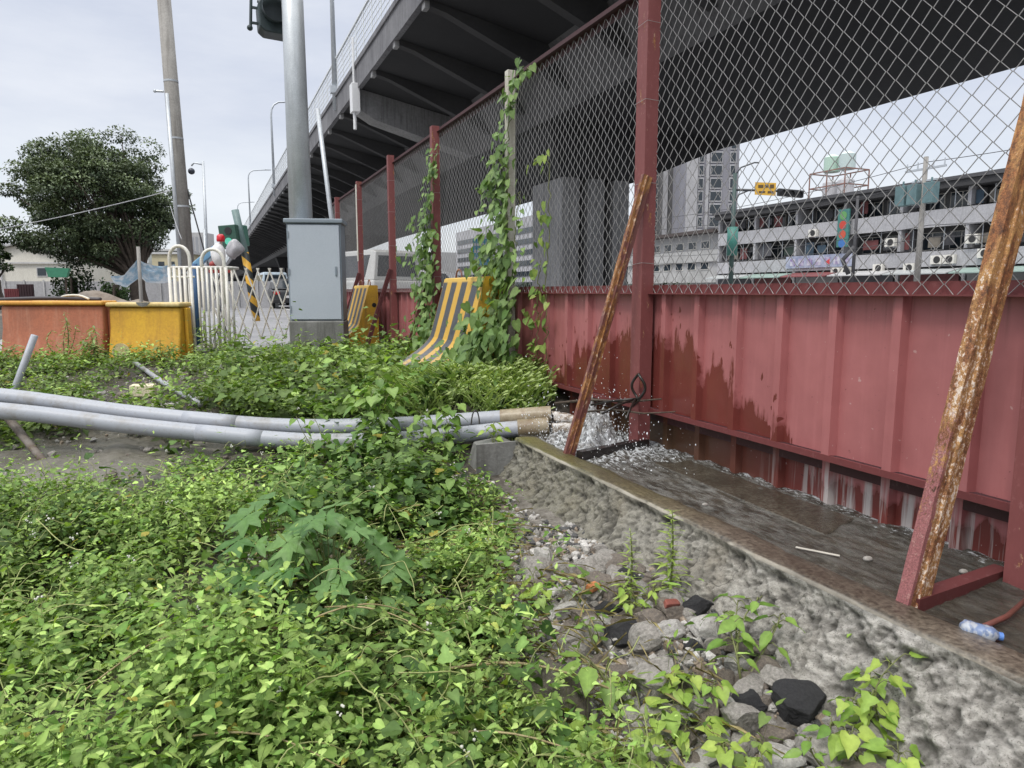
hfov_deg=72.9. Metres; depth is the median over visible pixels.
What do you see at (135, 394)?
foam block
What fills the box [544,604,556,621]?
broken rock
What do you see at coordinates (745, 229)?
window
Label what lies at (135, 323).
plastic barrier
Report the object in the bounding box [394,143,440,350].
climbing vine
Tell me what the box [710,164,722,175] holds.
window
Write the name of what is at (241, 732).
dry stem
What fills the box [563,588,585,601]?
broken rock
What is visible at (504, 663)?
dry stem
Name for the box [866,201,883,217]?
window
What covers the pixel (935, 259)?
air conditioner
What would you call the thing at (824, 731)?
leafy weed
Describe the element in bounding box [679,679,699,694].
broken rock
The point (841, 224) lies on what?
vertical sign
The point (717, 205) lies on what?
window
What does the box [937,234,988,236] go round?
wire
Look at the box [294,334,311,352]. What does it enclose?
tall weed
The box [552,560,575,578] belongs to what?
broken rock
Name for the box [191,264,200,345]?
blue tube
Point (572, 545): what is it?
gravel
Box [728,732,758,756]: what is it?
broken rock
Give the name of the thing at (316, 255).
utility cabinet
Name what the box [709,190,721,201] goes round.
window
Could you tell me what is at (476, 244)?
blue sign
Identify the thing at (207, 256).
blue box
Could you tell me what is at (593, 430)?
water splash
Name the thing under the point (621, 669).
broken rock
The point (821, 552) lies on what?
stick
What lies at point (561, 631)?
broken rock
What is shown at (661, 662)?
broken rock
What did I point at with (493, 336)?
climbing vine
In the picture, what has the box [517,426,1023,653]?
water
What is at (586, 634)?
broken rock
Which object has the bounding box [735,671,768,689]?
broken rock
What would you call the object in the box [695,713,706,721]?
broken rock
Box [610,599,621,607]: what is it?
broken rock
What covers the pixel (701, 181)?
window
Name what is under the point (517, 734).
dry stem
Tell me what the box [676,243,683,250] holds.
window
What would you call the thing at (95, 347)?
tall weed
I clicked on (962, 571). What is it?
pebble
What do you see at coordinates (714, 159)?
window
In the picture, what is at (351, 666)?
leafy weed
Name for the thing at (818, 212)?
window
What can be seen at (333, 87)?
street lamp
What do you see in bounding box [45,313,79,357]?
tall weed
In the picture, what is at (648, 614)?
broken rock
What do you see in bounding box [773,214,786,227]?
window
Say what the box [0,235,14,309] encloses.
tree
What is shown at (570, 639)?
broken rock
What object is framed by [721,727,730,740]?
broken rock
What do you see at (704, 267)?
window
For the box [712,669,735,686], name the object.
broken rock
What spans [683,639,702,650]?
broken rock
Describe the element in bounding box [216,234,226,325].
warning beacon
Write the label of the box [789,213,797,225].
window
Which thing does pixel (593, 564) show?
broken rock
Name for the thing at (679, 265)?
window
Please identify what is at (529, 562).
broken rock
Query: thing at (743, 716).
broken rock
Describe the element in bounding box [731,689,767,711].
broken rock
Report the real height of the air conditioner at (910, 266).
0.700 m
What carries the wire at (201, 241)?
attached to the utility pole at (170, 91)
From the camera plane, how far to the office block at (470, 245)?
106.58 m
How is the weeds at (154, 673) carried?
on the ground
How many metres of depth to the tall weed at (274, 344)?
8.84 m
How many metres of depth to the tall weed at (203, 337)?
8.52 m
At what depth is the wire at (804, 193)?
50.02 m
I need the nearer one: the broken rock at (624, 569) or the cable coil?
the broken rock at (624, 569)
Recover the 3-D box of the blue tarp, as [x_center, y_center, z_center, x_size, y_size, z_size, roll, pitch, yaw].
[-7.380,-1.881,13.963,1.150,1.721,0.404,-3,8,-23]
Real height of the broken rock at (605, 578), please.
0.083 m
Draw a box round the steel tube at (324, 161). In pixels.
[315,108,333,218]
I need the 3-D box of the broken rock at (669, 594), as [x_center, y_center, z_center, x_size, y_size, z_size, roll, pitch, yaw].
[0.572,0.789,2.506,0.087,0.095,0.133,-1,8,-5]
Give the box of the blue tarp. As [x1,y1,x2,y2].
[111,246,174,301]
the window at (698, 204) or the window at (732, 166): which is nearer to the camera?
the window at (732, 166)
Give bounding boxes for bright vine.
[408,685,569,767]
[564,672,729,767]
[817,721,923,767]
[827,651,927,742]
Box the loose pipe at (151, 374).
[133,362,202,407]
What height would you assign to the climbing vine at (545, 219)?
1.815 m
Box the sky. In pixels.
[0,0,1023,274]
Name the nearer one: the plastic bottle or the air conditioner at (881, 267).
the plastic bottle
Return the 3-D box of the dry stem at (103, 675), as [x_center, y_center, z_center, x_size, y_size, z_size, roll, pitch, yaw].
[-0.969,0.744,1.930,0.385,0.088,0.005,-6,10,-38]
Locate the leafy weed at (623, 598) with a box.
[610,583,675,614]
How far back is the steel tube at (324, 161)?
12.55 m
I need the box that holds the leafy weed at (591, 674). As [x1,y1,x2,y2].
[558,641,637,716]
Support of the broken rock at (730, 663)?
on the ground
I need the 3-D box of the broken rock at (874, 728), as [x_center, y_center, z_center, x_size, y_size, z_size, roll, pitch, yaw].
[0.972,0.956,1.861,0.123,0.090,0.110,22,17,3]
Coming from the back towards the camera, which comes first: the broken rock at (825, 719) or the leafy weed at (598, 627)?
the leafy weed at (598, 627)
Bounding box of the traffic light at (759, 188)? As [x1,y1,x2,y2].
[726,162,803,283]
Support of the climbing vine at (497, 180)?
attached to the boundary fence
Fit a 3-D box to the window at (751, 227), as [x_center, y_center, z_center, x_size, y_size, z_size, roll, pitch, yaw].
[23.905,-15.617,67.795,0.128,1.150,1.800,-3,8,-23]
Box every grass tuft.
[363,359,482,416]
[427,353,559,440]
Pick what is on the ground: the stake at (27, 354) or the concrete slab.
the stake at (27, 354)
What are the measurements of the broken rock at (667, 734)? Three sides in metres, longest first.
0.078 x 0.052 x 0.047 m
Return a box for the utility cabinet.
[283,218,348,352]
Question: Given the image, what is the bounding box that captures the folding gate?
[213,268,289,338]
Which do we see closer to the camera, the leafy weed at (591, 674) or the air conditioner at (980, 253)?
the leafy weed at (591, 674)
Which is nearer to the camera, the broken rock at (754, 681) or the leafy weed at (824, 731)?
the leafy weed at (824, 731)
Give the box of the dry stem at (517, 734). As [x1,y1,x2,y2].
[424,730,602,763]
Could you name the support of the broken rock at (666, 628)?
on the ground
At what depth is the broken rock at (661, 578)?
2.68 m
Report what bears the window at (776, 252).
in the row building at (962, 210)
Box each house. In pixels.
[148,249,195,264]
[151,252,204,280]
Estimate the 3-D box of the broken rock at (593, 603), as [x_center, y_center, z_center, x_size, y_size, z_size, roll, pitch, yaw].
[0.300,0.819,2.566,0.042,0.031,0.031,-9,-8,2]
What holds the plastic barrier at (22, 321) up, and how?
on the ground
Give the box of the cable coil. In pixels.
[590,373,646,419]
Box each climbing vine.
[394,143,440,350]
[433,220,525,385]
[474,57,535,350]
[521,149,551,382]
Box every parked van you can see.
[256,272,289,304]
[345,249,420,288]
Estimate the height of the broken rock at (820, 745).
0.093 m
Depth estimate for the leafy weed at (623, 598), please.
2.42 m
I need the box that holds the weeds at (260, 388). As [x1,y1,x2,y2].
[0,301,559,453]
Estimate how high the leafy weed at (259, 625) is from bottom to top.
0.334 m
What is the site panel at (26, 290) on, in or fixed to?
on the ground
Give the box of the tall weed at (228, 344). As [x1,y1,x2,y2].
[217,321,251,352]
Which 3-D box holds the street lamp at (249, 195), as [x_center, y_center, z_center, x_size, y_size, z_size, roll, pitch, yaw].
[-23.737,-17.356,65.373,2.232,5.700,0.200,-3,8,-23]
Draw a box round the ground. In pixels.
[0,310,857,767]
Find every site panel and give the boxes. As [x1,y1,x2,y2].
[4,289,19,296]
[16,284,34,296]
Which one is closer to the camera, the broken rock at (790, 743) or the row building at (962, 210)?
the broken rock at (790, 743)
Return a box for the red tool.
[208,261,230,272]
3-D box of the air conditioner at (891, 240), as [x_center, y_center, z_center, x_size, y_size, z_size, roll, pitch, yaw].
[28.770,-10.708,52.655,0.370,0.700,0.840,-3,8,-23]
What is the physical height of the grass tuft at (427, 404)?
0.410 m
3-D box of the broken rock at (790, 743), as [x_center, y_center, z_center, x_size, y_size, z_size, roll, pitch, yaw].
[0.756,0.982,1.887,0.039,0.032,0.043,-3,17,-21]
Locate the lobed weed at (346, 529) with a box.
[246,501,418,648]
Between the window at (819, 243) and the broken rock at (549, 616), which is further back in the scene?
the window at (819, 243)
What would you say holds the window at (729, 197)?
in the apartment tower at (723, 193)
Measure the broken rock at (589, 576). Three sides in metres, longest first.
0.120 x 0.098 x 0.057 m
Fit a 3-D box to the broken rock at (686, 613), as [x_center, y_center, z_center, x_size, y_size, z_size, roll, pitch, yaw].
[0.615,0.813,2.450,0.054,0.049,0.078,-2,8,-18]
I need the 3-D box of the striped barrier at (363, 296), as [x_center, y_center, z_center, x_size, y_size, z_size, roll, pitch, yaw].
[-2.447,-1.087,10.472,0.620,0.972,1.106,-3,8,-23]
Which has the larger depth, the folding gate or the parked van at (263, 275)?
the parked van at (263, 275)
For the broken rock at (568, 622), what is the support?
on the ground
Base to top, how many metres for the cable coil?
0.229 m
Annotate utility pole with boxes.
[153,0,193,307]
[894,156,946,280]
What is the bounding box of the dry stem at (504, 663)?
[446,661,608,688]
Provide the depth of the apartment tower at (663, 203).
180.19 m
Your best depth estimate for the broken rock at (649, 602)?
2.48 m
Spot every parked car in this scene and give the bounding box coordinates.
[268,279,288,307]
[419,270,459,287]
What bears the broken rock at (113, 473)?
on the ground
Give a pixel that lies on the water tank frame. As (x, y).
(843, 160)
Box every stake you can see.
[3,419,46,459]
[11,334,37,389]
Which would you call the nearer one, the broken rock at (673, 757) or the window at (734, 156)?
the broken rock at (673, 757)
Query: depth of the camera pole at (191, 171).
29.29 m
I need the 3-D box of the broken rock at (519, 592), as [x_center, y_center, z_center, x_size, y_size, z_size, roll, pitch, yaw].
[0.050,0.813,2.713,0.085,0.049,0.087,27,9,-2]
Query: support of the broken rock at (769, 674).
on the ground
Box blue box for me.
[193,246,212,265]
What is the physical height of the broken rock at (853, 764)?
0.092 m
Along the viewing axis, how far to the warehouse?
59.97 m
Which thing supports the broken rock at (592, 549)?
on the ground
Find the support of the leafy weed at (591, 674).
on the ground
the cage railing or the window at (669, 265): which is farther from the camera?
the window at (669, 265)
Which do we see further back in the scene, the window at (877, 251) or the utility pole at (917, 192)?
the window at (877, 251)
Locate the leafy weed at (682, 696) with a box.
[645,664,738,708]
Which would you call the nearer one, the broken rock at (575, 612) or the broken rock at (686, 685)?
the broken rock at (686, 685)
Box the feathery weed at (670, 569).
[647,510,693,601]
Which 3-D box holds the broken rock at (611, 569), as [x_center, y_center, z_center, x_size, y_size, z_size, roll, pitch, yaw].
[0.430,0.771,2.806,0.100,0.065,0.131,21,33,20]
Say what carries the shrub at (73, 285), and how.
on the ground
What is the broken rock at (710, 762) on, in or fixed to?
on the ground
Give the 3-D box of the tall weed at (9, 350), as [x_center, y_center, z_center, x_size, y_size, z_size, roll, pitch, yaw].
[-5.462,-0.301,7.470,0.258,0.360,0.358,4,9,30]
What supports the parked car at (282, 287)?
on the road
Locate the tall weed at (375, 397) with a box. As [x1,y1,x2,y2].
[342,371,418,442]
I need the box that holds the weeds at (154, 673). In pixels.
[0,409,785,767]
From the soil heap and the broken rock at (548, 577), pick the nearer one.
the broken rock at (548, 577)
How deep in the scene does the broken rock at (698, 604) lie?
2.45 m
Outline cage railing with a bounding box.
[167,244,240,357]
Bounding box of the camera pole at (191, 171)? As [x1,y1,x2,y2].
[188,161,210,310]
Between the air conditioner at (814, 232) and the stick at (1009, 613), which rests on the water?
the stick at (1009, 613)
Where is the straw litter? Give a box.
[220,472,803,767]
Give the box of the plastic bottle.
[959,619,1003,641]
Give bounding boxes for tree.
[0,125,195,301]
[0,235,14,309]
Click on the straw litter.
(573, 575)
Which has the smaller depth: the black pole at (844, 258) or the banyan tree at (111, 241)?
the banyan tree at (111, 241)
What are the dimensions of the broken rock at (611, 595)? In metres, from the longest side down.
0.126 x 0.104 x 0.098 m
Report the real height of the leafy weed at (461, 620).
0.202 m
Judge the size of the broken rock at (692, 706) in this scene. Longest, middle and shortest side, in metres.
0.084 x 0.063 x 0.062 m
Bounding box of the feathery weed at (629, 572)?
[609,528,646,604]
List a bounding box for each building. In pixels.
[627,228,725,284]
[705,168,1023,283]
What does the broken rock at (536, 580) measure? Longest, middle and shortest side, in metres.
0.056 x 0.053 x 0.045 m
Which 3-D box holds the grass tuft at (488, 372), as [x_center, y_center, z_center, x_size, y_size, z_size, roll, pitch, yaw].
[-0.105,0.090,5.425,1.067,0.620,1.070,4,9,28]
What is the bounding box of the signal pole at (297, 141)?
[281,0,312,218]
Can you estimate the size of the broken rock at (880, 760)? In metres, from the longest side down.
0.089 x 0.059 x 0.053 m
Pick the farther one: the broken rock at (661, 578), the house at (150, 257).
the house at (150, 257)
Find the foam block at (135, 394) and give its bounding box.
[129,383,156,396]
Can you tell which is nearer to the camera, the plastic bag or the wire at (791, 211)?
the plastic bag
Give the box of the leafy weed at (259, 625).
[194,616,295,713]
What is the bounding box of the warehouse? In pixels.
[0,242,147,280]
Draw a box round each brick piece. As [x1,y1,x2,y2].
[585,581,600,592]
[663,599,680,608]
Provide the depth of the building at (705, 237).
76.59 m
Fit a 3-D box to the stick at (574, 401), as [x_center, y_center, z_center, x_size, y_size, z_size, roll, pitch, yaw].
[0.572,0.108,4.254,0.745,0.113,0.020,6,10,37]
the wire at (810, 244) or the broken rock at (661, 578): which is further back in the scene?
the wire at (810, 244)
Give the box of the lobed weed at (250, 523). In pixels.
[203,492,355,606]
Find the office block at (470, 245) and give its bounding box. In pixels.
[456,215,531,286]
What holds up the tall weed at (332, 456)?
on the ground
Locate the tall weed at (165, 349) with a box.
[151,340,182,361]
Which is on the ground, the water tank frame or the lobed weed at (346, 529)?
the lobed weed at (346, 529)
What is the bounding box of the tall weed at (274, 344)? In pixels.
[261,338,291,354]
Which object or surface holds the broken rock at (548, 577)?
on the ground
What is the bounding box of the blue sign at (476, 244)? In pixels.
[473,239,488,275]
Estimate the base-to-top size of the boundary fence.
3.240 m
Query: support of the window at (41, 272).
in the warehouse
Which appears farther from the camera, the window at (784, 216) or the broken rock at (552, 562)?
the window at (784, 216)
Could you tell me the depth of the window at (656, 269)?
81.73 m
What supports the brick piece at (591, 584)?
on the broken rock at (594, 596)
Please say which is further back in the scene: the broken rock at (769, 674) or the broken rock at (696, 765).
the broken rock at (769, 674)
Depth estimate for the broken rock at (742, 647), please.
2.18 m
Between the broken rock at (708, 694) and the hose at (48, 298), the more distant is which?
the hose at (48, 298)
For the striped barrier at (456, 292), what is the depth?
6.38 m
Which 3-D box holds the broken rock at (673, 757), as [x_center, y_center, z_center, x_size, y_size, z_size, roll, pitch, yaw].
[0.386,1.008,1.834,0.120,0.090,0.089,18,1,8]
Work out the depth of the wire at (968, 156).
39.37 m
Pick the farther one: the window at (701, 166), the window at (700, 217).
the window at (700, 217)
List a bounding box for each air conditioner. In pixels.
[808,229,818,237]
[830,268,840,272]
[872,264,884,270]
[884,238,896,247]
[903,263,914,269]
[930,255,942,265]
[942,254,956,264]
[965,234,979,244]
[977,248,984,258]
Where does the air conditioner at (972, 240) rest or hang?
attached to the row building at (962, 210)
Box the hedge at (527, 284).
[517,281,681,286]
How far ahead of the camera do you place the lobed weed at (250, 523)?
2.58 m
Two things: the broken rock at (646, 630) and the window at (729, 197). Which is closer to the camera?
the broken rock at (646, 630)
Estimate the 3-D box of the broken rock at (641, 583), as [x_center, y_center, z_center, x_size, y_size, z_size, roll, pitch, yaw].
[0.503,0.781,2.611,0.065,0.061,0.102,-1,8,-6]
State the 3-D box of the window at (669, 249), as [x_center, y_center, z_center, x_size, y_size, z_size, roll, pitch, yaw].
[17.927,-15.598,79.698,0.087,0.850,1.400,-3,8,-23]
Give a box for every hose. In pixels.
[0,296,101,300]
[61,294,89,299]
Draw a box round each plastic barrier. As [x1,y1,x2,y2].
[0,300,116,359]
[105,302,193,360]
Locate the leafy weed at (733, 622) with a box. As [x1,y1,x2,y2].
[702,593,804,678]
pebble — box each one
[863,556,872,560]
[959,569,967,573]
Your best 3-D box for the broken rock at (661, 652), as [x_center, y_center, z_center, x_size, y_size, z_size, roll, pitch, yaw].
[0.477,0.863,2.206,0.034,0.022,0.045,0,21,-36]
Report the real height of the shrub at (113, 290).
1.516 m
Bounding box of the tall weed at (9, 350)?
[0,341,23,368]
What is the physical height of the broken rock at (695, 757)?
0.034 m
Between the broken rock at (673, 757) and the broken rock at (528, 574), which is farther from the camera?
the broken rock at (528, 574)
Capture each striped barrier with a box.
[347,279,378,346]
[399,267,498,367]
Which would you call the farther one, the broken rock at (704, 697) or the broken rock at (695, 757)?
the broken rock at (704, 697)
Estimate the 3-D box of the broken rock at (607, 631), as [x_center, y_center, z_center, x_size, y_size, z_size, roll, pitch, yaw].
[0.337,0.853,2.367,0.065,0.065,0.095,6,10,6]
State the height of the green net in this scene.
1.650 m
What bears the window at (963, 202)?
in the row building at (962, 210)
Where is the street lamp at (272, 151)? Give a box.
[270,101,284,196]
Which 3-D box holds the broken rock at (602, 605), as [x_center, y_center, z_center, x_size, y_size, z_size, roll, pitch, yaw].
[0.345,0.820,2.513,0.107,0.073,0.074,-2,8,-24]
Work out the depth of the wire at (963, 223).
40.50 m
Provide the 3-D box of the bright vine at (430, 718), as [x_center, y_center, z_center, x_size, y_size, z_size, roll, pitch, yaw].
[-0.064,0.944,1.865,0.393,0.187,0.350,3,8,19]
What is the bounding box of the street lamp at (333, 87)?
[330,0,338,110]
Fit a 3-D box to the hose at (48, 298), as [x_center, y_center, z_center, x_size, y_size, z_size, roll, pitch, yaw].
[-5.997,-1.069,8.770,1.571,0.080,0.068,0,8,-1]
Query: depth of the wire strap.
4.70 m
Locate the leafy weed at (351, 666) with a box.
[314,642,395,715]
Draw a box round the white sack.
[210,243,225,265]
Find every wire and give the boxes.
[0,190,171,228]
[187,187,227,337]
[632,225,928,255]
[656,163,922,218]
[660,181,928,229]
[668,237,929,263]
[928,150,1006,161]
[929,221,991,225]
[933,172,1003,180]
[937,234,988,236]
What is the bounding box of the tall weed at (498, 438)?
[478,421,510,442]
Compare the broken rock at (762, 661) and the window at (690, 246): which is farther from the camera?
the window at (690, 246)
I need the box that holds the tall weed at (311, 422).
[289,414,330,464]
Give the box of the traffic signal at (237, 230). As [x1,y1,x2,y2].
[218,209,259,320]
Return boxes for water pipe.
[0,388,551,432]
[0,402,548,448]
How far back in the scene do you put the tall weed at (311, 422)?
4.45 m
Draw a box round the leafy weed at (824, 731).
[781,710,840,766]
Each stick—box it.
[554,398,661,404]
[587,409,675,413]
[796,546,839,556]
[983,598,1023,625]
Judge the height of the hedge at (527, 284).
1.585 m
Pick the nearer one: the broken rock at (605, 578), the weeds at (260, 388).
the broken rock at (605, 578)
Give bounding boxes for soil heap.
[0,290,147,315]
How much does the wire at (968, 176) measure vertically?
0.402 m
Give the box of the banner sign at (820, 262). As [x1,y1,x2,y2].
[786,253,851,268]
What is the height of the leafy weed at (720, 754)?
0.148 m
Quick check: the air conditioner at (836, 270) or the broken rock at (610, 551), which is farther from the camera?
the air conditioner at (836, 270)
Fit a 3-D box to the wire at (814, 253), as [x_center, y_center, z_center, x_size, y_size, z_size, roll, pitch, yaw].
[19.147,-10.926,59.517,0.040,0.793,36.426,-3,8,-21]
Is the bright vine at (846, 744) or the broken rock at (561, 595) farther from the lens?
the broken rock at (561, 595)
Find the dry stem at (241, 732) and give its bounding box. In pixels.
[187,731,342,767]
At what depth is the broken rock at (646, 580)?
2.69 m
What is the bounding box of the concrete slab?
[654,460,853,534]
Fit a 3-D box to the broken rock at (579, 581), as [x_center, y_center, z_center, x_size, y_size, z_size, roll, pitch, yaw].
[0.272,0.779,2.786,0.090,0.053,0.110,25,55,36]
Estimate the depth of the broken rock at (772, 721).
1.93 m
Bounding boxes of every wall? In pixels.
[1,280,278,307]
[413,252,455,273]
[476,437,1023,767]
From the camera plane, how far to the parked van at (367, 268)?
19.14 m
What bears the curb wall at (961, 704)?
on the ground
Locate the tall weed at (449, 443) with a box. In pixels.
[406,403,467,454]
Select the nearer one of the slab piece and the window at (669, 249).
the slab piece
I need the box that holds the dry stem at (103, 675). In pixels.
[86,625,213,689]
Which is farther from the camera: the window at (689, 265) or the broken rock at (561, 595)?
the window at (689, 265)
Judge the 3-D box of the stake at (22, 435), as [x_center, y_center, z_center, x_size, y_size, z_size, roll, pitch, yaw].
[-3.524,0.285,4.891,1.504,0.410,0.056,7,10,41]
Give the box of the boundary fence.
[332,0,1023,610]
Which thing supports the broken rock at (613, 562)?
on the ground
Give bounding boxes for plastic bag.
[226,239,244,258]
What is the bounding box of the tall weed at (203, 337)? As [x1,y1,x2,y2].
[196,310,227,355]
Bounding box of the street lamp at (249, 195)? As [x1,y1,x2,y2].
[248,169,270,229]
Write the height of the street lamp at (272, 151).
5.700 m
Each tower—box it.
[192,233,214,280]
[655,168,672,235]
[671,144,739,233]
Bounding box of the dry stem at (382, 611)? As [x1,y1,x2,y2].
[324,605,433,636]
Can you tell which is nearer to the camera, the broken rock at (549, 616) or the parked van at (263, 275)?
the broken rock at (549, 616)
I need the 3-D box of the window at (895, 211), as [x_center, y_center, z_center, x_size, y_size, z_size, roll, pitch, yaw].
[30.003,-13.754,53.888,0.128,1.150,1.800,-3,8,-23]
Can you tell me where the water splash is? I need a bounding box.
[520,352,695,473]
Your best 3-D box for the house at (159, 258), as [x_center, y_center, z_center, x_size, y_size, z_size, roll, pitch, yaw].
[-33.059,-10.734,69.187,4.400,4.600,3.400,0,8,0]
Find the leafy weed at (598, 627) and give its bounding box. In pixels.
[574,613,608,653]
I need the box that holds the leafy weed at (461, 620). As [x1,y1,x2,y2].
[419,585,538,641]
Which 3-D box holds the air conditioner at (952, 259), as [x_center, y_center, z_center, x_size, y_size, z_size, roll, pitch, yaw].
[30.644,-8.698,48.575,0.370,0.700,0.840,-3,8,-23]
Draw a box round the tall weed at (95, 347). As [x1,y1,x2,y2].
[74,326,106,366]
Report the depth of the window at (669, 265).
79.90 m
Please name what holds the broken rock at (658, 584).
on the ground
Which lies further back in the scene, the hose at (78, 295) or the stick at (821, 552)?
the hose at (78, 295)
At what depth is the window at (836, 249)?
59.28 m
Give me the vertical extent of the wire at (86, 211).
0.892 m
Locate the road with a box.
[0,303,289,350]
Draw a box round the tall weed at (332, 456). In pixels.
[312,428,384,470]
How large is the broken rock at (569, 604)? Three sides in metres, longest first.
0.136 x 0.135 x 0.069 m
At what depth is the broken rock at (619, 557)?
2.89 m
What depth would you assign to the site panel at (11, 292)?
29.71 m
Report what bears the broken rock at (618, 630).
on the ground
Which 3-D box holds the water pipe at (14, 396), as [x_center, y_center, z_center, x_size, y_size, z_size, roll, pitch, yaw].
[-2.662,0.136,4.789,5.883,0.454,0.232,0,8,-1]
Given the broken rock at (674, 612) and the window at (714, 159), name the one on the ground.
the broken rock at (674, 612)
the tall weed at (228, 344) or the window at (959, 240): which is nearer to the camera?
the tall weed at (228, 344)
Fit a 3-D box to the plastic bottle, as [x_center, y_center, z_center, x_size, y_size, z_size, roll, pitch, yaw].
[1.284,0.680,1.897,0.101,0.051,0.056,9,10,15]
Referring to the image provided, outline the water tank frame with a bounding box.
[808,151,869,197]
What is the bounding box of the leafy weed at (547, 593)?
[493,566,553,608]
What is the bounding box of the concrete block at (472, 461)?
[468,437,509,469]
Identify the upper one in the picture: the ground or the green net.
the green net
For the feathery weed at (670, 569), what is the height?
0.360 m
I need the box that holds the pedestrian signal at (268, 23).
[247,0,282,41]
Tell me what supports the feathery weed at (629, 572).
on the ground
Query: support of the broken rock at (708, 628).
on the ground
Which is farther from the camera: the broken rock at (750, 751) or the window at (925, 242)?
the window at (925, 242)
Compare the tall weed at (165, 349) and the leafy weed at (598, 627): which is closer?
the leafy weed at (598, 627)
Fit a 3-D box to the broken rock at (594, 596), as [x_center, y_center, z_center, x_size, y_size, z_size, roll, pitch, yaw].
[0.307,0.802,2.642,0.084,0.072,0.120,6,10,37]
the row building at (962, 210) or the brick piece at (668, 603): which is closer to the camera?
the brick piece at (668, 603)
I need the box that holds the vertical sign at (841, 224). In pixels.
[836,209,850,246]
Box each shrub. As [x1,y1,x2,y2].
[48,261,96,296]
[97,277,130,300]
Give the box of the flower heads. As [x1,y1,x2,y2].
[25,369,550,756]
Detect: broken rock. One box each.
[12,444,19,449]
[47,450,56,456]
[104,472,116,478]
[115,391,124,398]
[143,446,153,451]
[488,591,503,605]
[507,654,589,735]
[517,583,529,598]
[519,556,552,578]
[523,572,537,584]
[528,579,540,586]
[534,547,552,560]
[541,573,555,582]
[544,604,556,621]
[548,559,569,566]
[551,629,564,642]
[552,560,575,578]
[552,601,581,619]
[552,629,584,651]
[558,591,565,600]
[561,618,576,629]
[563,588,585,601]
[569,636,590,658]
[570,609,598,623]
[571,566,586,586]
[573,559,605,573]
[580,615,603,646]
[581,586,605,601]
[584,571,600,584]
[586,552,612,570]
[588,601,598,607]
[588,651,607,665]
[590,545,596,552]
[590,573,612,598]
[593,544,606,552]
[594,601,622,617]
[597,548,616,553]
[599,615,611,628]
[604,626,613,644]
[605,559,624,569]
[606,564,621,579]
[607,575,637,600]
[607,664,628,681]
[609,618,636,647]
[610,553,630,566]
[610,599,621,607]
[610,616,625,623]
[617,607,641,617]
[618,567,641,580]
[622,704,645,734]
[627,655,680,704]
[628,620,661,653]
[628,657,644,668]
[632,608,667,622]
[634,563,646,573]
[636,580,647,592]
[636,744,680,767]
[639,703,688,734]
[641,578,651,582]
[642,592,660,608]
[643,572,659,580]
[644,599,652,607]
[644,613,666,622]
[647,581,672,599]
[653,597,683,620]
[655,577,669,583]
[656,619,685,640]
[656,650,665,656]
[658,588,682,604]
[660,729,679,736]
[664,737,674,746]
[666,641,677,651]
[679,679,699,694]
[680,724,697,747]
[681,762,709,767]
[682,595,713,615]
[682,608,695,618]
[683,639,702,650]
[684,694,706,717]
[687,614,720,638]
[690,717,704,734]
[691,751,699,762]
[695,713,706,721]
[695,748,718,766]
[701,679,718,696]
[701,695,713,700]
[703,637,720,648]
[703,698,721,716]
[707,668,715,677]
[709,647,721,655]
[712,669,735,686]
[720,702,764,736]
[721,636,735,652]
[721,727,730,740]
[723,653,749,670]
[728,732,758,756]
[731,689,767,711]
[733,673,763,695]
[735,634,770,659]
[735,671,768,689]
[749,655,781,673]
[759,664,796,688]
[759,724,794,743]
[759,741,806,767]
[760,694,771,706]
[767,719,776,724]
[770,678,826,725]
[783,739,795,747]
[794,723,849,767]
[821,716,830,724]
[841,759,886,767]
[856,717,885,749]
[856,748,866,758]
[862,751,886,766]
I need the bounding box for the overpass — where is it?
[218,0,1023,286]
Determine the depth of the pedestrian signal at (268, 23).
9.47 m
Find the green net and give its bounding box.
[45,267,70,294]
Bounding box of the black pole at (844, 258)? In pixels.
[840,196,858,281]
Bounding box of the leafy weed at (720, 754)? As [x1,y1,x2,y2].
[700,732,783,767]
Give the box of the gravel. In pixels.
[2,367,856,767]
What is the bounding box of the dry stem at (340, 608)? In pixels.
[315,603,421,619]
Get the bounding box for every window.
[36,267,47,276]
[654,264,659,271]
[664,244,671,251]
[664,264,670,271]
[675,263,682,270]
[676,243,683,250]
[687,262,695,270]
[688,242,696,249]
[696,216,701,226]
[697,190,702,201]
[697,203,702,214]
[698,164,703,175]
[698,177,703,188]
[700,262,708,269]
[701,240,709,248]
[708,216,718,226]
[709,177,721,188]
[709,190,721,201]
[709,203,720,214]
[710,151,722,162]
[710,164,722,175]
[728,190,731,201]
[729,164,735,175]
[729,177,732,188]
[730,151,736,162]
[734,248,746,260]
[737,220,747,231]
[749,219,758,230]
[749,247,752,260]
[771,244,785,258]
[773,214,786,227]
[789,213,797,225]
[814,241,830,254]
[816,208,831,222]
[834,241,840,253]
[863,237,882,253]
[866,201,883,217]
[887,200,901,214]
[887,235,897,252]
[922,232,943,250]
[925,193,945,210]
[949,230,966,248]
[950,190,973,207]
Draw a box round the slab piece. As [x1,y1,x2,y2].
[195,393,217,402]
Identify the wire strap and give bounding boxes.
[471,410,479,442]
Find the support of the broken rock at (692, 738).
on the ground
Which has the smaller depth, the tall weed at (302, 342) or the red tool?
the tall weed at (302, 342)
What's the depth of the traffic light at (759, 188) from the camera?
36.88 m

